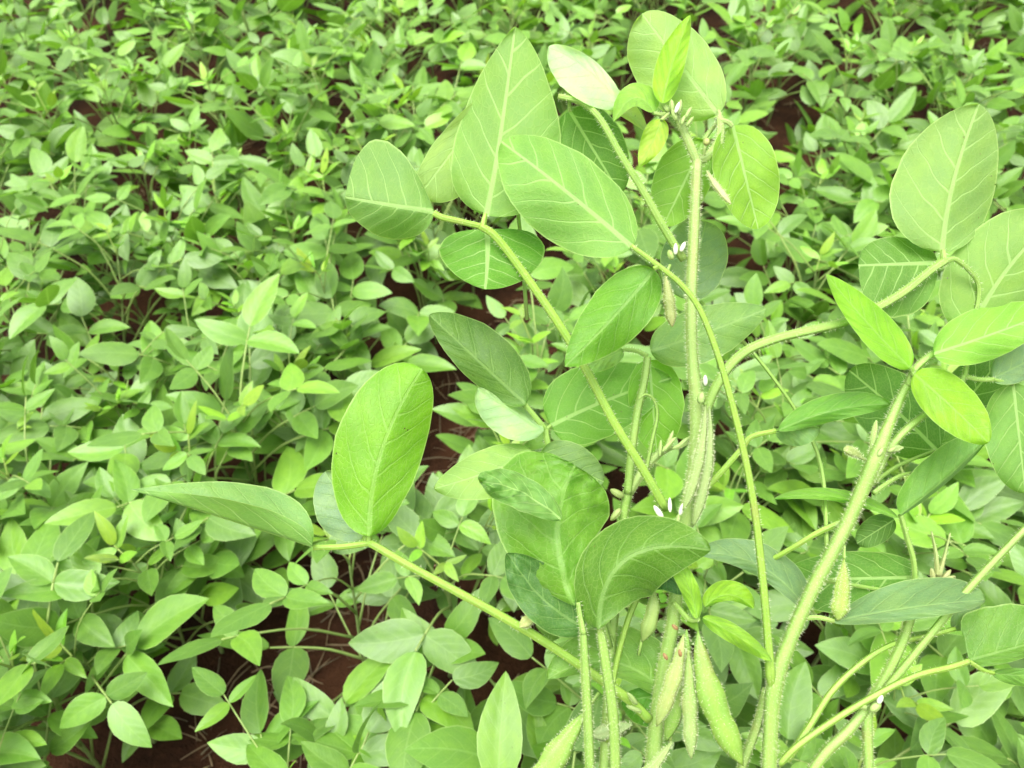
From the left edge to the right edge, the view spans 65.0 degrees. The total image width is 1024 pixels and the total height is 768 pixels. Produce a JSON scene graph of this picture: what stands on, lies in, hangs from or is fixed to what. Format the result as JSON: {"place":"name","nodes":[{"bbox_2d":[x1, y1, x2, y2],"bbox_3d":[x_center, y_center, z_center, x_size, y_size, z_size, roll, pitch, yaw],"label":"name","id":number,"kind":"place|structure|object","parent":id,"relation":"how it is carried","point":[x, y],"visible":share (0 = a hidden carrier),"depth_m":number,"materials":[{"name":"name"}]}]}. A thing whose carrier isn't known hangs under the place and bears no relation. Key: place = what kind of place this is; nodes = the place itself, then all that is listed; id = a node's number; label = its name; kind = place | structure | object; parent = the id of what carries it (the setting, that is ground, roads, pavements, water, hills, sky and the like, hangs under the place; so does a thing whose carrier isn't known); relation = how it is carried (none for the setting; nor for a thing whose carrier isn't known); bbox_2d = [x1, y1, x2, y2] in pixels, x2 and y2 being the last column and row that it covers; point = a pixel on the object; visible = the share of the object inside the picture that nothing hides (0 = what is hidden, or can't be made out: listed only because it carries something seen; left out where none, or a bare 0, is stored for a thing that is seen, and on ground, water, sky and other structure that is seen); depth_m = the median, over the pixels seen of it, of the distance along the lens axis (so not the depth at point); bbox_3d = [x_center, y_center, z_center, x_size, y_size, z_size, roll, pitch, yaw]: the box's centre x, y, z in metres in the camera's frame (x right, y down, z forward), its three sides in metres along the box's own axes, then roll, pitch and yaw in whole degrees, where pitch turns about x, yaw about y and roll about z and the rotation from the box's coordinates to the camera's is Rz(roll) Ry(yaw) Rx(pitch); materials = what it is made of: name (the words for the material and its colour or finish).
{"place":"outdoors","nodes":[
{"label":"outdoors","id":0,"kind":"place"},
{"bbox_2d":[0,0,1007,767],"bbox_3d":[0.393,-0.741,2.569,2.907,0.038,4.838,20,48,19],"label":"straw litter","id":1,"kind":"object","parent":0,"point":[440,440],"visible":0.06,"depth_m":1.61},
{"bbox_2d":[0,0,1023,767],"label":"soil","id":2,"kind":"structure","parent":0,"point":[332,676],"depth_m":1.99,"materials":[{"name":"brown soil"}]},
{"bbox_2d":[0,645,97,767],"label":"soybean plant","id":3,"kind":"object","parent":2,"relation":"on","point":[67,681],"visible":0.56,"depth_m":1.00,"materials":[{"name":"green plant"}]},
{"bbox_2d":[0,169,99,323],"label":"soybean plant","id":4,"kind":"object","parent":2,"relation":"on","point":[70,211],"visible":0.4,"depth_m":1.64,"materials":[{"name":"green plant"}]},
{"bbox_2d":[0,235,104,396],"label":"soybean plant","id":5,"kind":"object","parent":2,"relation":"on","point":[21,266],"visible":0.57,"depth_m":1.41,"materials":[{"name":"green plant"}]},
{"bbox_2d":[0,350,142,600],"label":"soybean plant","id":6,"kind":"object","parent":2,"relation":"on","point":[84,434],"visible":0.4,"depth_m":1.28,"materials":[{"name":"green plant"}]},
{"bbox_2d":[0,80,143,209],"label":"soybean plant","id":7,"kind":"object","parent":2,"relation":"on","point":[57,139],"visible":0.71,"depth_m":1.86,"materials":[{"name":"green plant"}]},
{"bbox_2d":[0,355,153,570],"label":"soybean plant","id":8,"kind":"object","parent":2,"relation":"on","point":[65,410],"visible":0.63,"depth_m":1.18,"materials":[{"name":"green plant"}]},
{"bbox_2d":[0,126,157,332],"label":"soybean plant","id":9,"kind":"object","parent":2,"relation":"on","point":[41,163],"visible":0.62,"depth_m":1.71,"materials":[{"name":"green plant"}]},
{"bbox_2d":[2,41,192,213],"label":"soybean plant","id":10,"kind":"object","parent":2,"relation":"on","point":[146,95],"visible":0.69,"depth_m":1.97,"materials":[{"name":"green plant"}]},
{"bbox_2d":[0,335,201,539],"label":"soybean plant","id":11,"kind":"object","parent":2,"relation":"on","point":[60,445],"visible":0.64,"depth_m":1.24,"materials":[{"name":"green plant"}]},
{"bbox_2d":[25,0,177,168],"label":"soybean plant","id":12,"kind":"object","parent":2,"relation":"on","point":[56,43],"visible":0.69,"depth_m":2.23,"materials":[{"name":"green plant"}]},
{"bbox_2d":[0,512,208,767],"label":"soybean plant","id":13,"kind":"object","parent":2,"relation":"on","point":[161,620],"visible":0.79,"depth_m":1.00,"materials":[{"name":"green plant"}]},
{"bbox_2d":[6,276,206,470],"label":"soybean plant","id":14,"kind":"object","parent":2,"relation":"on","point":[70,331],"visible":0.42,"depth_m":1.38,"materials":[{"name":"green plant"}]},
{"bbox_2d":[0,485,223,767],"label":"soybean plant","id":15,"kind":"object","parent":2,"relation":"on","point":[132,729],"visible":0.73,"depth_m":1.00,"materials":[{"name":"green plant"}]},
{"bbox_2d":[21,218,205,350],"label":"soybean plant","id":16,"kind":"object","parent":2,"relation":"on","point":[46,276],"visible":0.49,"depth_m":1.58,"materials":[{"name":"green plant"}]},
{"bbox_2d":[0,209,234,386],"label":"soybean plant","id":17,"kind":"object","parent":2,"relation":"on","point":[53,234],"visible":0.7,"depth_m":1.50,"materials":[{"name":"green plant"}]},
{"bbox_2d":[35,126,218,240],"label":"soybean plant","id":18,"kind":"object","parent":2,"relation":"on","point":[111,188],"visible":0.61,"depth_m":1.83,"materials":[{"name":"green plant"}]},
{"bbox_2d":[0,449,261,695],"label":"soybean plant","id":19,"kind":"object","parent":2,"relation":"on","point":[100,625],"visible":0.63,"depth_m":1.06,"materials":[{"name":"green plant"}]},
{"bbox_2d":[67,39,201,191],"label":"soybean plant","id":20,"kind":"object","parent":2,"relation":"on","point":[170,58],"visible":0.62,"depth_m":2.09,"materials":[{"name":"green plant"}]},
{"bbox_2d":[53,164,247,307],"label":"soybean plant","id":21,"kind":"object","parent":2,"relation":"on","point":[197,198],"visible":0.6,"depth_m":1.59,"materials":[{"name":"green plant"}]},
{"bbox_2d":[29,414,274,694],"bbox_3d":[-0.530,0.281,1.271,0.348,0.428,0.385,-29,52,-26],"label":"soybean plant","id":22,"kind":"object","parent":2,"relation":"on","point":[180,580],"visible":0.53,"depth_m":1.13,"materials":[{"name":"green plant"}]},
{"bbox_2d":[113,0,218,138],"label":"soybean plant","id":23,"kind":"object","parent":2,"relation":"on","point":[136,12],"visible":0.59,"depth_m":2.39,"materials":[{"name":"green plant"}]},
{"bbox_2d":[79,258,280,476],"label":"soybean plant","id":24,"kind":"object","parent":2,"relation":"on","point":[120,354],"visible":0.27,"depth_m":1.36,"materials":[{"name":"green plant"}]},
{"bbox_2d":[111,106,250,254],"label":"soybean plant","id":25,"kind":"object","parent":2,"relation":"on","point":[164,177],"visible":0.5,"depth_m":1.90,"materials":[{"name":"green plant"}]},
{"bbox_2d":[44,346,322,590],"bbox_3d":[-0.433,0.214,1.311,0.394,0.465,0.343,3,48,0],"label":"soybean plant","id":26,"kind":"object","parent":2,"relation":"on","point":[290,472],"visible":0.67,"depth_m":1.20,"materials":[{"name":"green plant"}]},
{"bbox_2d":[124,0,252,119],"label":"soybean plant","id":27,"kind":"object","parent":2,"relation":"on","point":[235,18],"visible":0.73,"depth_m":2.24,"materials":[{"name":"green plant"}]},
{"bbox_2d":[127,52,281,209],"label":"soybean plant","id":28,"kind":"object","parent":2,"relation":"on","point":[261,80],"visible":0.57,"depth_m":1.96,"materials":[{"name":"green plant"}]},
{"bbox_2d":[108,128,304,281],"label":"soybean plant","id":29,"kind":"object","parent":2,"relation":"on","point":[212,226],"visible":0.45,"depth_m":1.73,"materials":[{"name":"green plant"}]},
{"bbox_2d":[87,273,358,565],"bbox_3d":[-0.443,0.158,1.315,0.391,0.541,0.352,-35,54,-30],"label":"soybean plant","id":30,"kind":"object","parent":2,"relation":"on","point":[254,317],"visible":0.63,"depth_m":1.23,"materials":[{"name":"green plant"}]},
{"bbox_2d":[151,0,310,137],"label":"soybean plant","id":31,"kind":"object","parent":2,"relation":"on","point":[247,24],"visible":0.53,"depth_m":2.36,"materials":[{"name":"green plant"}]},
{"bbox_2d":[166,253,309,401],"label":"soybean plant","id":32,"kind":"object","parent":2,"relation":"on","point":[287,282],"visible":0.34,"depth_m":1.48,"materials":[{"name":"green plant"}]},
{"bbox_2d":[157,129,320,236],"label":"soybean plant","id":33,"kind":"object","parent":2,"relation":"on","point":[271,148],"visible":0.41,"depth_m":1.85,"materials":[{"name":"green plant"}]},
{"bbox_2d":[182,82,346,238],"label":"soybean plant","id":34,"kind":"object","parent":2,"relation":"on","point":[297,103],"visible":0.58,"depth_m":1.92,"materials":[{"name":"green plant"}]},
{"bbox_2d":[178,216,351,377],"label":"soybean plant","id":35,"kind":"object","parent":2,"relation":"on","point":[228,261],"visible":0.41,"depth_m":1.56,"materials":[{"name":"green plant"}]},
{"bbox_2d":[165,292,391,472],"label":"soybean plant","id":36,"kind":"object","parent":2,"relation":"on","point":[287,324],"visible":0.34,"depth_m":1.31,"materials":[{"name":"green plant"}]},
{"bbox_2d":[226,25,365,171],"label":"soybean plant","id":37,"kind":"object","parent":2,"relation":"on","point":[254,67],"visible":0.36,"depth_m":2.09,"materials":[{"name":"green plant"}]},
{"bbox_2d":[220,166,375,333],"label":"soybean plant","id":38,"kind":"object","parent":2,"relation":"on","point":[255,225],"visible":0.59,"depth_m":1.65,"materials":[{"name":"green plant"}]},
{"bbox_2d":[243,6,369,155],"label":"soybean plant","id":39,"kind":"object","parent":2,"relation":"on","point":[315,41],"visible":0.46,"depth_m":2.19,"materials":[{"name":"green plant"}]},
{"bbox_2d":[224,19,397,232],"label":"soybean plant","id":40,"kind":"object","parent":2,"relation":"on","point":[301,58],"visible":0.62,"depth_m":2.03,"materials":[{"name":"green plant"}]},
{"bbox_2d":[192,658,444,767],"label":"soybean plant","id":41,"kind":"object","parent":2,"relation":"on","point":[301,698],"visible":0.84,"depth_m":0.97,"materials":[{"name":"green plant"}]},
{"bbox_2d":[158,495,483,762],"bbox_3d":[-0.223,0.348,1.107,0.404,0.566,0.344,-7,45,-7],"label":"soybean plant","id":42,"kind":"object","parent":2,"relation":"on","point":[274,590],"visible":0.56,"depth_m":1.05,"materials":[{"name":"green plant"}]},
{"bbox_2d":[233,280,421,502],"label":"soybean plant","id":43,"kind":"object","parent":2,"relation":"on","point":[381,358],"visible":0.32,"depth_m":1.41,"materials":[{"name":"green plant"}]},
{"bbox_2d":[219,252,438,451],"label":"soybean plant","id":44,"kind":"object","parent":2,"relation":"on","point":[315,312],"visible":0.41,"depth_m":1.48,"materials":[{"name":"green plant"}]},
{"bbox_2d":[251,127,417,318],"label":"soybean plant","id":45,"kind":"object","parent":2,"relation":"on","point":[275,192],"visible":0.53,"depth_m":1.69,"materials":[{"name":"green plant"}]},
{"bbox_2d":[292,681,391,767],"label":"soybean plant","id":46,"kind":"object","parent":2,"relation":"on","point":[329,750],"visible":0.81,"depth_m":0.94,"materials":[{"name":"green plant"}]},
{"bbox_2d":[245,186,456,371],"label":"soybean plant","id":47,"kind":"object","parent":2,"relation":"on","point":[305,254],"visible":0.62,"depth_m":1.46,"materials":[{"name":"green plant"}]},
{"bbox_2d":[273,112,453,303],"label":"soybean plant","id":48,"kind":"object","parent":2,"relation":"on","point":[405,142],"visible":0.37,"depth_m":1.76,"materials":[{"name":"green plant"}]},
{"bbox_2d":[246,588,498,767],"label":"soybean plant","id":49,"kind":"object","parent":2,"relation":"on","point":[462,618],"visible":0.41,"depth_m":0.96,"materials":[{"name":"green plant"}]},
{"bbox_2d":[305,23,463,139],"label":"soybean plant","id":50,"kind":"object","parent":2,"relation":"on","point":[398,37],"visible":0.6,"depth_m":2.12,"materials":[{"name":"green plant"}]},
{"bbox_2d":[319,61,463,185],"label":"soybean plant","id":51,"kind":"object","parent":2,"relation":"on","point":[421,86],"visible":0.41,"depth_m":1.91,"materials":[{"name":"green plant"}]},
{"bbox_2d":[313,0,497,137],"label":"soybean plant","id":52,"kind":"object","parent":2,"relation":"on","point":[434,51],"visible":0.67,"depth_m":2.21,"materials":[{"name":"green plant"}]},
{"bbox_2d":[338,80,473,271],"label":"soybean plant","id":53,"kind":"object","parent":2,"relation":"on","point":[388,120],"visible":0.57,"depth_m":1.82,"materials":[{"name":"green plant"}]},
{"bbox_2d":[363,212,466,372],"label":"soybean plant","id":54,"kind":"object","parent":2,"relation":"on","point":[401,307],"visible":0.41,"depth_m":1.58,"materials":[{"name":"green plant"}]},
{"bbox_2d":[365,167,481,343],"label":"soybean plant","id":55,"kind":"object","parent":2,"relation":"on","point":[427,290],"visible":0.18,"depth_m":1.65,"materials":[{"name":"green plant"}]},
{"bbox_2d":[348,465,560,767],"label":"soybean plant","id":56,"kind":"object","parent":2,"relation":"on","point":[396,643],"visible":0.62,"depth_m":1.00,"materials":[{"name":"green plant"}]},
{"bbox_2d":[383,435,600,645],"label":"soybean plant","id":57,"kind":"object","parent":2,"relation":"on","point":[433,527],"visible":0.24,"depth_m":1.14,"materials":[{"name":"green plant"}]},
{"bbox_2d":[435,332,626,489],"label":"soybean plant","id":58,"kind":"object","parent":2,"relation":"on","point":[610,450],"visible":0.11,"depth_m":1.30,"materials":[{"name":"green plant"}]},
{"bbox_2d":[433,215,653,440],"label":"soybean plant","id":59,"kind":"object","parent":2,"relation":"on","point":[560,296],"visible":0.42,"depth_m":1.35,"materials":[{"name":"green plant"}]},
{"bbox_2d":[477,671,630,767],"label":"soybean plant","id":60,"kind":"object","parent":2,"relation":"on","point":[499,738],"visible":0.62,"depth_m":0.77,"materials":[{"name":"green plant"}]},
{"bbox_2d":[130,10,1023,767],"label":"tall soybean plant","id":61,"kind":"object","parent":2,"relation":"on","point":[942,188],"visible":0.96,"depth_m":0.48,"materials":[{"name":"green plant"}]},
{"bbox_2d":[528,0,631,115],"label":"soybean plant","id":62,"kind":"object","parent":2,"relation":"on","point":[595,51],"visible":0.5,"depth_m":2.18,"materials":[{"name":"green plant"}]},
{"bbox_2d":[404,616,757,767],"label":"soybean plant","id":63,"kind":"object","parent":2,"relation":"on","point":[455,746],"visible":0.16,"depth_m":0.89,"materials":[{"name":"green plant"}]},
{"bbox_2d":[429,302,765,767],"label":"tall soybean plant","id":64,"kind":"object","parent":2,"relation":"on","point":[570,573],"visible":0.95,"depth_m":0.50,"materials":[{"name":"green plant"}]},
{"bbox_2d":[571,144,666,304],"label":"soybean plant","id":65,"kind":"object","parent":2,"relation":"on","point":[649,239],"visible":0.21,"depth_m":1.61,"materials":[{"name":"green plant"}]},
{"bbox_2d":[488,604,752,767],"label":"soybean plant","id":66,"kind":"object","parent":2,"relation":"on","point":[535,696],"visible":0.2,"depth_m":0.94,"materials":[{"name":"green plant"}]},
{"bbox_2d":[535,445,813,726],"bbox_3d":[0.195,0.372,1.141,0.386,0.484,0.336,-10,46,-10],"label":"soybean plant","id":67,"kind":"object","parent":2,"relation":"on","point":[774,538],"visible":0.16,"depth_m":1.08,"materials":[{"name":"green plant"}]},
{"bbox_2d":[613,437,777,699],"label":"soybean plant","id":68,"kind":"object","parent":2,"relation":"on","point":[746,667],"visible":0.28,"depth_m":1.04,"materials":[{"name":"green plant"}]},
{"bbox_2d":[623,414,859,592],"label":"soybean plant","id":69,"kind":"object","parent":2,"relation":"on","point":[669,482],"visible":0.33,"depth_m":1.18,"materials":[{"name":"green plant"}]},
{"bbox_2d":[620,357,863,493],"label":"soybean plant","id":70,"kind":"object","parent":2,"relation":"on","point":[767,391],"visible":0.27,"depth_m":1.25,"materials":[{"name":"green plant"}]},
{"bbox_2d":[711,0,795,139],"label":"soybean plant","id":71,"kind":"object","parent":2,"relation":"on","point":[757,92],"visible":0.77,"depth_m":2.09,"materials":[{"name":"green plant"}]},
{"bbox_2d":[498,135,1023,767],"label":"tall soybean plant","id":72,"kind":"object","parent":2,"relation":"on","point":[948,423],"visible":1,"depth_m":0.48,"materials":[{"name":"green plant"}]},
{"bbox_2d":[681,273,842,484],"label":"soybean plant","id":73,"kind":"object","parent":2,"relation":"on","point":[753,292],"visible":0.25,"depth_m":1.35,"materials":[{"name":"green plant"}]},
{"bbox_2d":[716,661,832,767],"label":"soybean plant","id":74,"kind":"object","parent":2,"relation":"on","point":[796,706],"visible":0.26,"depth_m":0.90,"materials":[{"name":"green plant"}]},
{"bbox_2d":[707,0,872,125],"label":"soybean plant","id":75,"kind":"object","parent":2,"relation":"on","point":[798,45],"visible":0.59,"depth_m":2.21,"materials":[{"name":"green plant"}]},
{"bbox_2d":[702,114,889,293],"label":"soybean plant","id":76,"kind":"object","parent":2,"relation":"on","point":[864,207],"visible":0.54,"depth_m":1.73,"materials":[{"name":"green plant"}]},
{"bbox_2d":[716,195,888,361],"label":"soybean plant","id":77,"kind":"object","parent":2,"relation":"on","point":[731,276],"visible":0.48,"depth_m":1.64,"materials":[{"name":"green plant"}]},
{"bbox_2d":[681,320,929,588],"bbox_3d":[0.406,0.173,1.312,0.378,0.524,0.412,1,45,1],"label":"soybean plant","id":78,"kind":"object","parent":2,"relation":"on","point":[737,525],"visible":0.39,"depth_m":1.19,"materials":[{"name":"green plant"}]},
{"bbox_2d":[734,210,885,378],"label":"soybean plant","id":79,"kind":"object","parent":2,"relation":"on","point":[865,229],"visible":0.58,"depth_m":1.51,"materials":[{"name":"green plant"}]},
{"bbox_2d":[623,665,1011,767],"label":"soybean plant","id":80,"kind":"object","parent":2,"relation":"on","point":[894,751],"visible":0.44,"depth_m":0.89,"materials":[{"name":"green plant"}]},
{"bbox_2d":[784,85,918,203],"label":"soybean plant","id":81,"kind":"object","parent":2,"relation":"on","point":[801,129],"visible":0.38,"depth_m":2.07,"materials":[{"name":"green plant"}]},
{"bbox_2d":[786,86,919,220],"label":"soybean plant","id":82,"kind":"object","parent":2,"relation":"on","point":[879,116],"visible":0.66,"depth_m":1.85,"materials":[{"name":"green plant"}]},
{"bbox_2d":[765,6,953,178],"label":"soybean plant","id":83,"kind":"object","parent":2,"relation":"on","point":[812,75],"visible":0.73,"depth_m":2.07,"materials":[{"name":"green plant"}]},
{"bbox_2d":[737,551,1002,755],"bbox_3d":[0.453,0.432,1.163,0.359,0.366,0.302,3,45,3],"label":"soybean plant","id":84,"kind":"object","parent":2,"relation":"on","point":[782,608],"visible":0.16,"depth_m":1.05,"materials":[{"name":"green plant"}]},
{"bbox_2d":[817,310,947,456],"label":"soybean plant","id":85,"kind":"object","parent":2,"relation":"on","point":[849,352],"visible":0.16,"depth_m":1.34,"materials":[{"name":"green plant"}]},
{"bbox_2d":[748,450,1023,705],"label":"soybean plant","id":86,"kind":"object","parent":2,"relation":"on","point":[984,492],"visible":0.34,"depth_m":1.07,"materials":[{"name":"green plant"}]},
{"bbox_2d":[757,572,1015,767],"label":"soybean plant","id":87,"kind":"object","parent":2,"relation":"on","point":[834,645],"visible":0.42,"depth_m":0.94,"materials":[{"name":"green plant"}]},
{"bbox_2d":[774,420,1023,574],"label":"soybean plant","id":88,"kind":"object","parent":2,"relation":"on","point":[895,544],"visible":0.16,"depth_m":1.13,"materials":[{"name":"green plant"}]},
{"bbox_2d":[826,18,971,158],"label":"soybean plant","id":89,"kind":"object","parent":2,"relation":"on","point":[888,33],"visible":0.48,"depth_m":2.20,"materials":[{"name":"green plant"}]},
{"bbox_2d":[777,525,1023,767],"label":"tall soybean plant","id":90,"kind":"object","parent":2,"relation":"on","point":[992,635],"visible":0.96,"depth_m":0.50,"materials":[{"name":"green plant"}]},
{"bbox_2d":[790,280,1016,508],"bbox_3d":[0.625,0.096,1.372,0.385,0.546,0.351,22,49,20],"label":"soybean plant","id":91,"kind":"object","parent":2,"relation":"on","point":[808,352],"visible":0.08,"depth_m":1.30,"materials":[{"name":"green plant"}]},
{"bbox_2d":[830,0,1002,100],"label":"soybean plant","id":92,"kind":"object","parent":2,"relation":"on","point":[844,18],"visible":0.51,"depth_m":2.33,"materials":[{"name":"green plant"}]},
{"bbox_2d":[811,140,1022,277],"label":"soybean plant","id":93,"kind":"object","parent":2,"relation":"on","point":[859,168],"visible":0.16,"depth_m":1.70,"materials":[{"name":"green plant"}]},
{"bbox_2d":[857,683,1023,767],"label":"soybean plant","id":94,"kind":"object","parent":2,"relation":"on","point":[981,738],"visible":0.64,"depth_m":0.93,"materials":[{"name":"green plant"}]},
{"bbox_2d":[864,25,1020,119],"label":"soybean plant","id":95,"kind":"object","parent":2,"relation":"on","point":[992,63],"visible":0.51,"depth_m":2.05,"materials":[{"name":"green plant"}]},
{"bbox_2d":[867,46,1023,179],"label":"soybean plant","id":96,"kind":"object","parent":2,"relation":"on","point":[1001,102],"visible":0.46,"depth_m":1.98,"materials":[{"name":"green plant"}]},
{"bbox_2d":[870,495,1023,715],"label":"soybean plant","id":97,"kind":"object","parent":2,"relation":"on","point":[921,528],"visible":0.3,"depth_m":1.06,"materials":[{"name":"green plant"}]},
{"bbox_2d":[902,0,1008,120],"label":"soybean plant","id":98,"kind":"object","parent":2,"relation":"on","point":[991,19],"visible":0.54,"depth_m":2.38,"materials":[{"name":"green plant"}]},
{"bbox_2d":[893,603,1023,720],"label":"soybean plant","id":99,"kind":"object","parent":2,"relation":"on","point":[947,644],"visible":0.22,"depth_m":1.00,"materials":[{"name":"green plant"}]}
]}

